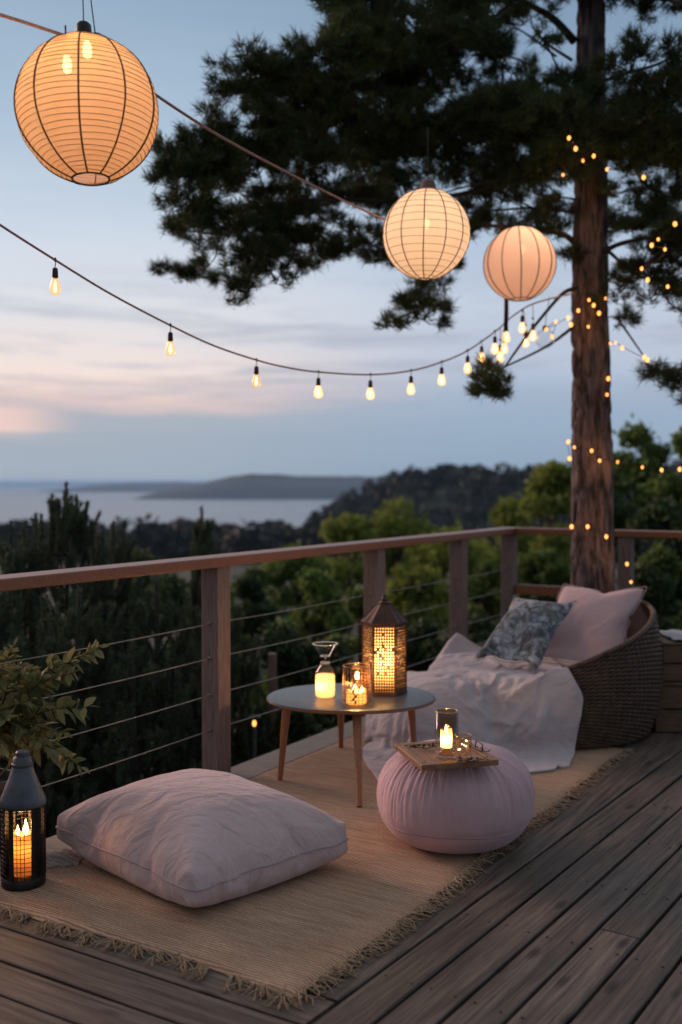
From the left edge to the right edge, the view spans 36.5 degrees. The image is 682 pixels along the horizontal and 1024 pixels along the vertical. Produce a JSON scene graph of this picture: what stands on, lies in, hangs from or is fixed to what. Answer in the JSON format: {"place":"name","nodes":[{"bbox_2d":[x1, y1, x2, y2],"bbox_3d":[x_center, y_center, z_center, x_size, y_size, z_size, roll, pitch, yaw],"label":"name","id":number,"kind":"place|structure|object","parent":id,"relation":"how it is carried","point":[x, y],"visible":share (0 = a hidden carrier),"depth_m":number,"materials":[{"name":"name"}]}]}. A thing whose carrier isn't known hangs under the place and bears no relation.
{"place":"outdoors","nodes":[
{"label":"outdoors","id":0,"kind":"place"},
{"bbox_2d":[0,591,72,837],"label":"young pine","id":1,"kind":"object","parent":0,"point":[9,628],"visible":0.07,"depth_m":5.90,"materials":[{"name":"green plant"}]},
{"bbox_2d":[40,482,201,491],"bbox_3d":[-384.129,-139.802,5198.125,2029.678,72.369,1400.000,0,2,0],"label":"headland","id":2,"kind":"structure","parent":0,"point":[144,487],"depth_m":4681.27,"materials":[{"name":"grey"}]},
{"bbox_2d":[0,484,337,531],"bbox_3d":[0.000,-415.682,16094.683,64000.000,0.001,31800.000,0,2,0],"label":"sea","id":3,"kind":"structure","parent":0,"point":[21,501],"depth_m":1755.81,"materials":[{"name":"grey liquid"}]},
{"bbox_2d":[0,13,385,219],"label":"hanging rope","id":4,"kind":"object","parent":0,"point":[179,110],"visible":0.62,"depth_m":3.92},
{"bbox_2d":[13,0,158,185],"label":"paper lantern","id":5,"kind":"object","parent":4,"relation":"hanging from","point":[85,103],"visible":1,"depth_m":2.83,"materials":[{"name":"orange paper"}]},
{"bbox_2d":[383,127,470,280],"bbox_3d":[0.394,-1.430,4.761,0.403,0.718,0.404,0,2,0],"label":"paper lantern","id":6,"kind":"object","parent":4,"relation":"hanging from","point":[426,232],"visible":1,"depth_m":4.63,"materials":[{"name":"beige paper"}]},
{"bbox_2d":[132,474,449,499],"bbox_3d":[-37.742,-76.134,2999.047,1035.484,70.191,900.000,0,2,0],"label":"headland","id":7,"kind":"structure","parent":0,"point":[264,487],"depth_m":2663.01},
{"bbox_2d":[0,484,617,768],"bbox_3d":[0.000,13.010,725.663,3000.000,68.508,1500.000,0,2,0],"label":"ground","id":8,"kind":"structure","parent":0,"point":[438,500],"depth_m":145.85,"materials":[{"name":"green plant"}]},
{"bbox_2d":[0,523,91,824],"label":"young pine","id":9,"kind":"object","parent":8,"relation":"on","point":[9,562],"visible":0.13,"depth_m":6.55,"materials":[{"name":"green plant"}]},
{"bbox_2d":[0,617,103,854],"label":"young pine","id":10,"kind":"object","parent":8,"relation":"on","point":[64,797],"visible":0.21,"depth_m":5.61,"materials":[{"name":"green plant"}]},
{"bbox_2d":[7,480,142,779],"bbox_3d":[-1.857,1.513,6.948,1.136,3.460,1.038,0,2,0],"label":"young pine","id":11,"kind":"object","parent":8,"relation":"on","point":[71,520],"visible":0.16,"depth_m":6.85,"materials":[{"name":"green plant"}]},
{"bbox_2d":[2,587,174,848],"bbox_3d":[-1.572,1.796,6.124,1.362,2.737,1.301,0,2,0],"label":"young pine","id":12,"kind":"object","parent":8,"relation":"on","point":[92,676],"visible":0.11,"depth_m":5.97,"materials":[{"name":"green plant"}]},
{"bbox_2d":[73,524,165,780],"bbox_3d":[-1.605,1.618,7.354,0.964,3.098,0.939,0,2,0],"label":"young pine","id":13,"kind":"object","parent":8,"relation":"on","point":[120,600],"visible":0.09,"depth_m":7.26,"materials":[{"name":"green plant"}]},
{"bbox_2d":[55,638,201,806],"bbox_3d":[-1.163,1.833,5.725,1.361,2.285,1.366,0,2,0],"label":"young pine","id":14,"kind":"object","parent":8,"relation":"on","point":[126,772],"visible":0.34,"depth_m":5.71,"materials":[{"name":"green plant"}]},
{"bbox_2d":[83,547,179,642],"bbox_3d":[-3.629,1.496,17.997,1.916,1.843,1.544,-1,2,-17],"label":"garden shrub","id":15,"kind":"object","parent":8,"relation":"on","point":[140,557],"visible":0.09,"depth_m":17.86,"materials":[{"name":"green plant"}]},
{"bbox_2d":[102,577,162,779],"bbox_3d":[-2.637,2.184,12.545,1.020,2.924,1.196,-1,2,-24],"label":"garden shrub","id":16,"kind":"object","parent":8,"relation":"on","point":[133,586],"visible":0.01,"depth_m":12.57,"materials":[{"name":"green plant"}]},
{"bbox_2d":[74,578,239,787],"bbox_3d":[-1.180,1.677,6.476,1.416,2.548,1.280,0,2,0],"label":"young pine","id":17,"kind":"object","parent":8,"relation":"on","point":[179,653],"visible":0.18,"depth_m":6.38,"materials":[{"name":"green plant"}]},
{"bbox_2d":[147,572,190,706],"bbox_3d":[-1.906,2.129,12.129,1.065,2.924,1.026,1,2,38],"label":"garden shrub","id":18,"kind":"object","parent":8,"relation":"on","point":[177,589],"visible":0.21,"depth_m":11.96,"materials":[{"name":"green plant"}]},
{"bbox_2d":[160,622,188,759],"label":"garden shrub","id":19,"kind":"object","parent":8,"relation":"on","point":[166,653],"visible":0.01,"depth_m":9.52,"materials":[{"name":"green plant"}]},
{"bbox_2d":[175,506,222,768],"bbox_3d":[-1.125,1.410,8.440,0.510,2.953,0.490,0,2,0],"label":"young pine","id":20,"kind":"object","parent":8,"relation":"on","point":[202,545],"visible":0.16,"depth_m":8.36,"materials":[{"name":"green plant"}]},
{"bbox_2d":[141,600,287,779],"bbox_3d":[-0.854,1.626,7.072,1.131,2.179,1.065,0,2,0],"label":"young pine","id":21,"kind":"object","parent":8,"relation":"on","point":[237,662],"visible":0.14,"depth_m":6.95,"materials":[{"name":"green plant"}]},
{"bbox_2d":[198,582,260,718],"bbox_3d":[-1.348,1.991,11.052,0.893,2.530,0.855,2,2,43],"label":"garden shrub","id":22,"kind":"object","parent":8,"relation":"on","point":[233,592],"visible":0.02,"depth_m":11.00,"materials":[{"name":"green plant"}]},
{"bbox_2d":[230,656,264,761],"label":"garden shrub","id":23,"kind":"object","parent":8,"relation":"on","point":[238,739],"visible":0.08,"depth_m":7.16,"materials":[{"name":"green plant"}]},
{"bbox_2d":[248,714,260,758],"bbox_3d":[-0.498,1.830,5.955,0.080,1.343,0.078,0,2,0],"label":"garden light","id":24,"kind":"object","parent":8,"relation":"on","point":[254,739],"visible":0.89,"depth_m":5.93,"materials":[{"name":"metal"}]},
{"bbox_2d":[230,566,295,714],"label":"broadleaf tree","id":25,"kind":"object","parent":8,"relation":"on","point":[248,585],"visible":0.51,"depth_m":14.85,"materials":[{"name":"green plant"}]},
{"bbox_2d":[268,653,276,750],"bbox_3d":[-0.467,1.704,7.051,0.055,1.486,0.055,0,2,0],"label":"garden post","id":26,"kind":"object","parent":8,"relation":"on","point":[272,670],"visible":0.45,"depth_m":7.01,"materials":[{"name":"brown wood"}]},
{"bbox_2d":[231,620,335,744],"bbox_3d":[-0.507,1.691,8.306,0.992,1.675,0.721,1,2,39],"label":"garden shrub","id":27,"kind":"object","parent":8,"relation":"on","point":[294,656],"visible":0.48,"depth_m":8.14,"materials":[{"name":"green plant"}]},
{"bbox_2d":[256,710,329,755],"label":"garden shrub","id":28,"kind":"object","parent":8,"relation":"on","point":[299,723],"visible":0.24,"depth_m":6.99,"materials":[{"name":"green plant"}]},
{"bbox_2d":[252,540,337,615],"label":"broadleaf tree","id":29,"kind":"object","parent":8,"relation":"on","point":[280,575],"visible":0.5,"depth_m":19.69,"materials":[{"name":"green plant"}]},
{"bbox_2d":[258,565,356,696],"bbox_3d":[-0.381,1.636,12.156,1.169,2.054,1.037,0,2,0],"label":"garden shrub","id":30,"kind":"object","parent":8,"relation":"on","point":[317,585],"visible":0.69,"depth_m":11.98,"materials":[{"name":"green plant"}]},
{"bbox_2d":[304,637,361,734],"bbox_3d":[-0.053,1.616,8.445,0.780,1.172,0.716,-1,2,-19],"label":"garden shrub","id":31,"kind":"object","parent":8,"relation":"on","point":[331,652],"visible":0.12,"depth_m":8.39,"materials":[{"name":"green plant"}]},
{"bbox_2d":[0,458,681,563],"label":"forest","id":32,"kind":"object","parent":8,"relation":"on","point":[169,540],"visible":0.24,"depth_m":344.85,"materials":[{"name":"green plant"}]},
{"bbox_2d":[321,673,362,726],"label":"garden shrub","id":33,"kind":"object","parent":8,"relation":"on","point":[347,718],"visible":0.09,"depth_m":7.69,"materials":[{"name":"green plant"}]},
{"bbox_2d":[314,512,379,595],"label":"broadleaf tree","id":34,"kind":"object","parent":8,"relation":"on","point":[346,527],"visible":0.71,"depth_m":26.71,"materials":[{"name":"green plant"}]},
{"bbox_2d":[324,585,388,673],"bbox_3d":[0.255,1.445,10.597,0.778,1.396,0.925,1,2,40],"label":"garden shrub","id":35,"kind":"object","parent":8,"relation":"on","point":[354,607],"visible":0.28,"depth_m":10.53,"materials":[{"name":"green plant"}]},
{"bbox_2d":[360,496,437,587],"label":"broadleaf tree","id":36,"kind":"object","parent":8,"relation":"on","point":[391,523],"visible":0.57,"depth_m":29.63,"materials":[{"name":"green plant"}]},
{"bbox_2d":[140,0,681,593],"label":"pine tree","id":37,"kind":"object","parent":8,"relation":"on","point":[382,60],"visible":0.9,"depth_m":6.00,"materials":[{"name":"green plant"}]},
{"bbox_2d":[0,224,574,399],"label":"festoon string","id":38,"kind":"object","parent":37,"relation":"hanging from","point":[170,333],"visible":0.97,"depth_m":5.11,"materials":[{"name":"black plastic"}]},
{"bbox_2d":[535,297,554,348],"bbox_3d":[1.209,-1.123,6.120,0.116,0.309,0.116,0,2,0],"label":"glass globe","id":39,"kind":"object","parent":38,"relation":"hanging from","point":[544,327],"visible":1,"depth_m":6.12,"materials":[{"name":"glass"}]},
{"bbox_2d":[504,200,508,331],"bbox_3d":[0.949,-1.413,5.932,0.027,0.750,0.026,0,2,0],"label":"hanging rod","id":40,"kind":"object","parent":37,"relation":"hanging from","point":[506,309],"visible":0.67,"depth_m":5.93,"materials":[{"name":"metal"}]},
{"bbox_2d":[483,170,556,300],"bbox_3d":[1.005,-1.564,5.808,0.402,0.741,0.406,0,2,0],"label":"paper lantern","id":41,"kind":"object","parent":40,"relation":"hanging from","point":[519,263],"visible":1,"depth_m":5.67,"materials":[{"name":"pink paper"}]},
{"bbox_2d":[545,297,606,338],"bbox_3d":[1.394,-1.159,6.169,0.413,0.262,0.077,0,2,-15],"label":"fairy light string","id":42,"kind":"object","parent":37,"relation":"attached to","point":[571,323],"visible":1,"depth_m":6.17,"materials":[{"name":"yellow metal"}]},
{"bbox_2d":[570,524,632,587],"bbox_3d":[1.636,0.396,6.212,0.284,0.641,0.438,-1,2,-41],"label":"fairy light string","id":43,"kind":"object","parent":37,"relation":"attached to","point":[586,526],"visible":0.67,"depth_m":6.26,"materials":[{"name":"yellow metal"}]},
{"bbox_2d":[562,136,645,179],"bbox_3d":[1.425,-1.911,5.848,0.421,0.234,0.619,0,2,0],"label":"fairy light string","id":44,"kind":"object","parent":37,"relation":"attached to","point":[593,156],"visible":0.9,"depth_m":5.64,"materials":[{"name":"yellow metal"}]},
{"bbox_2d":[600,334,609,455],"bbox_3d":[1.584,-0.697,6.244,0.100,0.768,0.033,-1,2,-37],"label":"fairy light string","id":45,"kind":"object","parent":37,"relation":"attached to","point":[608,378],"visible":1,"depth_m":6.25,"materials":[{"name":"yellow metal"}]},
{"bbox_2d":[567,440,680,471],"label":"fairy light string","id":46,"kind":"object","parent":37,"relation":"attached to","point":[617,461],"visible":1,"depth_m":6.22,"materials":[{"name":"yellow metal"}]},
{"bbox_2d":[604,337,681,372],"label":"fairy light string","id":47,"kind":"object","parent":37,"relation":"attached to","point":[643,357],"visible":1,"depth_m":5.97,"materials":[{"name":"yellow metal"}]},
{"bbox_2d":[640,217,681,291],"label":"fairy light string","id":48,"kind":"object","parent":37,"relation":"hanging from","point":[651,246],"visible":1,"depth_m":5.61,"materials":[{"name":"yellow metal"}]},
{"bbox_2d":[385,565,448,637],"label":"garden shrub","id":49,"kind":"object","parent":8,"relation":"on","point":[402,601],"visible":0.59,"depth_m":11.92,"materials":[{"name":"green plant"}]},
{"bbox_2d":[407,615,448,671],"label":"garden shrub","id":50,"kind":"object","parent":8,"relation":"on","point":[425,648],"visible":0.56,"depth_m":9.12,"materials":[{"name":"green plant"}]},
{"bbox_2d":[405,519,500,611],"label":"broadleaf tree","id":51,"kind":"object","parent":8,"relation":"on","point":[434,555],"visible":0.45,"depth_m":23.75,"materials":[{"name":"green plant"}]},
{"bbox_2d":[467,610,500,645],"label":"garden shrub","id":52,"kind":"object","parent":8,"relation":"on","point":[483,630],"visible":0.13,"depth_m":10.02,"materials":[{"name":"green plant"}]},
{"bbox_2d":[467,559,522,635],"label":"garden shrub","id":53,"kind":"object","parent":8,"relation":"on","point":[489,605],"visible":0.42,"depth_m":12.51,"materials":[{"name":"green plant"}]},
{"bbox_2d":[472,492,559,585],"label":"broadleaf tree","id":54,"kind":"object","parent":8,"relation":"on","point":[503,513],"visible":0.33,"depth_m":25.89,"materials":[{"name":"green plant"}]},
{"bbox_2d":[515,459,571,568],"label":"broadleaf tree","id":55,"kind":"object","parent":8,"relation":"on","point":[548,490],"visible":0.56,"depth_m":21.61,"materials":[{"name":"green plant"}]},
{"bbox_2d":[517,546,570,599],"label":"garden shrub","id":56,"kind":"object","parent":8,"relation":"on","point":[544,567],"visible":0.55,"depth_m":11.91,"materials":[{"name":"green plant"}]},
{"bbox_2d":[529,584,558,602],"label":"garden shrub","id":57,"kind":"object","parent":8,"relation":"on","point":[544,598],"visible":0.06,"depth_m":9.96,"materials":[{"name":"green plant"}]},
{"bbox_2d":[565,466,643,588],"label":"broadleaf tree","id":58,"kind":"object","parent":8,"relation":"on","point":[622,512],"visible":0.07,"depth_m":13.88,"materials":[{"name":"green plant"}]},
{"bbox_2d":[612,413,672,586],"bbox_3d":[4.926,0.349,16.989,1.910,3.948,1.514,-1,2,-42],"label":"broadleaf tree","id":59,"kind":"object","parent":8,"relation":"on","point":[653,455],"visible":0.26,"depth_m":16.62,"materials":[{"name":"green plant"}]},
{"bbox_2d":[617,495,681,615],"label":"broadleaf tree","id":60,"kind":"object","parent":8,"relation":"on","point":[659,514],"visible":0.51,"depth_m":11.88,"materials":[{"name":"green plant"}]},
{"bbox_2d":[634,561,681,629],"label":"garden shrub","id":61,"kind":"object","parent":8,"relation":"on","point":[661,588],"visible":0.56,"depth_m":9.34,"materials":[{"name":"green plant"}]},
{"bbox_2d":[634,541,681,629],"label":"garden shrub","id":62,"kind":"object","parent":8,"relation":"on","point":[662,557],"visible":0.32,"depth_m":10.87,"materials":[{"name":"green plant"}]},
{"bbox_2d":[637,425,681,601],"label":"broadleaf tree","id":63,"kind":"object","parent":8,"relation":"on","point":[662,485],"visible":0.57,"depth_m":15.88,"materials":[{"name":"green plant"}]},
{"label":"deck frame","id":64,"kind":"structure","parent":8,"relation":"on","visible":0},
{"bbox_2d":[0,715,365,880],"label":"deck border","id":65,"kind":"object","parent":64,"relation":"on","point":[256,766],"visible":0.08,"depth_m":4.91,"materials":[{"name":"wood"}]},
{"bbox_2d":[0,637,109,840],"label":"potted shrub","id":66,"kind":"object","parent":65,"relation":"on","point":[27,727],"visible":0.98,"depth_m":3.61,"materials":[{"name":"green plant"}]},
{"bbox_2d":[0,728,681,1023],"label":"deck","id":67,"kind":"structure","parent":64,"relation":"on","point":[513,971],"depth_m":2.84,"materials":[{"name":"brown wood"}]},
{"bbox_2d":[0,732,634,1010],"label":"rug","id":68,"kind":"object","parent":67,"relation":"on","point":[299,936],"visible":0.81,"depth_m":3.17,"materials":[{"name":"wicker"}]},
{"bbox_2d":[0,749,45,891],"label":"floor lantern","id":69,"kind":"object","parent":68,"relation":"on","point":[23,862],"visible":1,"depth_m":3.28,"materials":[{"name":"metal"}]},
{"bbox_2d":[46,848,82,868],"bbox_3d":[-0.982,1.184,3.524,0.243,0.025,0.154,0,2,-16],"label":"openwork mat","id":70,"kind":"object","parent":68,"relation":"on","point":[62,854],"visible":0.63,"depth_m":3.52,"materials":[{"name":"fabric"}]},
{"bbox_2d":[55,768,347,906],"bbox_3d":[-0.477,1.046,3.494,0.658,0.278,0.812,-2,2,-45],"label":"floor cushion","id":71,"kind":"object","parent":68,"relation":"on","point":[193,837],"visible":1,"depth_m":3.29,"materials":[{"name":"pink fabric"}]},
{"bbox_2d":[267,683,435,806],"bbox_3d":[0.048,0.991,4.594,0.701,0.348,0.737,1,2,41],"label":"coffee table","id":72,"kind":"object","parent":68,"relation":"on","point":[302,698],"visible":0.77,"depth_m":4.47,"materials":[{"name":"grey wood"}]},
{"bbox_2d":[314,646,334,697],"bbox_3d":[-0.070,0.697,4.557,0.113,0.236,0.113,0,2,0],"label":"candle","id":73,"kind":"object","parent":72,"relation":"on","point":[324,685],"visible":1,"depth_m":4.52,"materials":[{"name":"wax"}]},
{"bbox_2d":[342,663,370,705],"bbox_3d":[0.066,0.737,4.417,0.126,0.163,0.128,0,2,0],"label":"candle jar","id":74,"kind":"object","parent":72,"relation":"on","point":[356,695],"visible":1,"depth_m":4.39,"materials":[{"name":"clear glass"}]},
{"bbox_2d":[360,594,408,696],"bbox_3d":[0.195,0.591,4.659,0.224,0.446,0.199,0,2,0],"label":"punched lantern","id":75,"kind":"object","parent":72,"relation":"on","point":[384,621],"visible":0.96,"depth_m":4.58,"materials":[{"name":"brown metal"}]},
{"bbox_2d":[377,739,534,853],"bbox_3d":[0.413,1.022,3.740,0.568,0.345,0.567,0,2,0],"label":"pouf","id":76,"kind":"object","parent":68,"relation":"on","point":[473,810],"visible":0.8,"depth_m":3.52,"materials":[{"name":"pink fabric"}]},
{"bbox_2d":[394,739,498,770],"bbox_3d":[0.361,0.829,3.592,0.276,0.046,0.296,0,2,-15],"label":"wooden tray","id":77,"kind":"object","parent":76,"relation":"on","point":[421,759],"visible":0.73,"depth_m":3.55,"materials":[{"name":"brown wood"}]},
{"bbox_2d":[409,743,436,748],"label":"dried sprig","id":78,"kind":"object","parent":77,"relation":"on","point":[423,745],"visible":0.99,"depth_m":3.63,"materials":[{"name":"brown plant"}]},
{"bbox_2d":[435,708,458,758],"bbox_3d":[0.360,0.754,3.515,0.080,0.158,0.080,0,2,0],"label":"tall candle glass","id":79,"kind":"object","parent":77,"relation":"on","point":[446,737],"visible":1,"depth_m":3.50,"materials":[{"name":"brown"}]},
{"bbox_2d":[454,733,471,758],"bbox_3d":[0.414,0.794,3.508,0.055,0.077,0.055,0,2,-9],"label":"square votive","id":80,"kind":"object","parent":77,"relation":"on","point":[462,742],"visible":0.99,"depth_m":3.50,"materials":[{"name":"clear glass"}]},
{"bbox_2d":[456,756,487,763],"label":"dried sprig","id":81,"kind":"object","parent":77,"relation":"on","point":[471,758],"visible":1,"depth_m":3.45,"materials":[{"name":"brown plant"}]},
{"bbox_2d":[469,745,490,751],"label":"dried sprig","id":82,"kind":"object","parent":77,"relation":"on","point":[480,748],"visible":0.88,"depth_m":3.59,"materials":[{"name":"brown plant"}]},
{"bbox_2d":[0,527,681,786],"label":"deck railing","id":83,"kind":"object","parent":67,"relation":"on","point":[216,711],"visible":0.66,"depth_m":4.61,"materials":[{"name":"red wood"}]},
{"bbox_2d":[384,772,681,1017],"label":"deck screws","id":84,"kind":"object","parent":67,"relation":"attached to","point":[474,1002],"visible":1,"depth_m":2.96,"materials":[{"name":"grey metal"}]},
{"bbox_2d":[479,599,663,749],"bbox_3d":[1.073,0.804,5.535,1.253,0.660,1.252,0,2,0],"label":"wicker lounger","id":85,"kind":"object","parent":67,"relation":"on","point":[620,685],"visible":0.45,"depth_m":5.02,"materials":[{"name":"black wicker"}]},
{"bbox_2d":[363,633,582,780],"bbox_3d":[0.633,0.927,5.220,1.058,0.424,1.562,0,2,0],"label":"blanket","id":86,"kind":"object","parent":85,"relation":"on","point":[525,715],"visible":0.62,"depth_m":4.96,"materials":[{"name":"fabric"}]},
{"bbox_2d":[473,596,576,673],"bbox_3d":[0.964,0.632,5.406,0.338,0.338,0.509,1,2,39],"label":"floral cushion","id":87,"kind":"object","parent":86,"relation":"on","point":[525,629],"visible":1,"depth_m":5.34,"materials":[{"name":"fabric"}]},
{"bbox_2d":[543,584,646,662],"bbox_3d":[1.296,0.606,5.590,0.586,0.397,0.475,1,2,32],"label":"pink pillow","id":88,"kind":"object","parent":85,"relation":"on","point":[594,623],"visible":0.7,"depth_m":5.53,"materials":[{"name":"fabric"}]},
{"bbox_2d":[653,681,681,731],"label":"wooden crate","id":89,"kind":"object","parent":67,"relation":"on","point":[668,716],"visible":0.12,"depth_m":5.36,"materials":[{"name":"brown wood"}]},
{"bbox_2d":[659,633,681,680],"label":"wooden crate","id":90,"kind":"object","parent":89,"relation":"on","point":[672,659],"visible":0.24,"depth_m":5.37,"materials":[{"name":"brown wood"}]},
{"bbox_2d":[659,629,681,639],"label":"folded cloth","id":91,"kind":"object","parent":90,"relation":"on","point":[674,634],"visible":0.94,"depth_m":5.61,"materials":[{"name":"white fabric"}]},
{"bbox_2d":[0,0,681,483],"label":"sky","id":92,"kind":"structure","parent":0,"point":[92,389],"materials":[{"name":"blue"}]}
]}

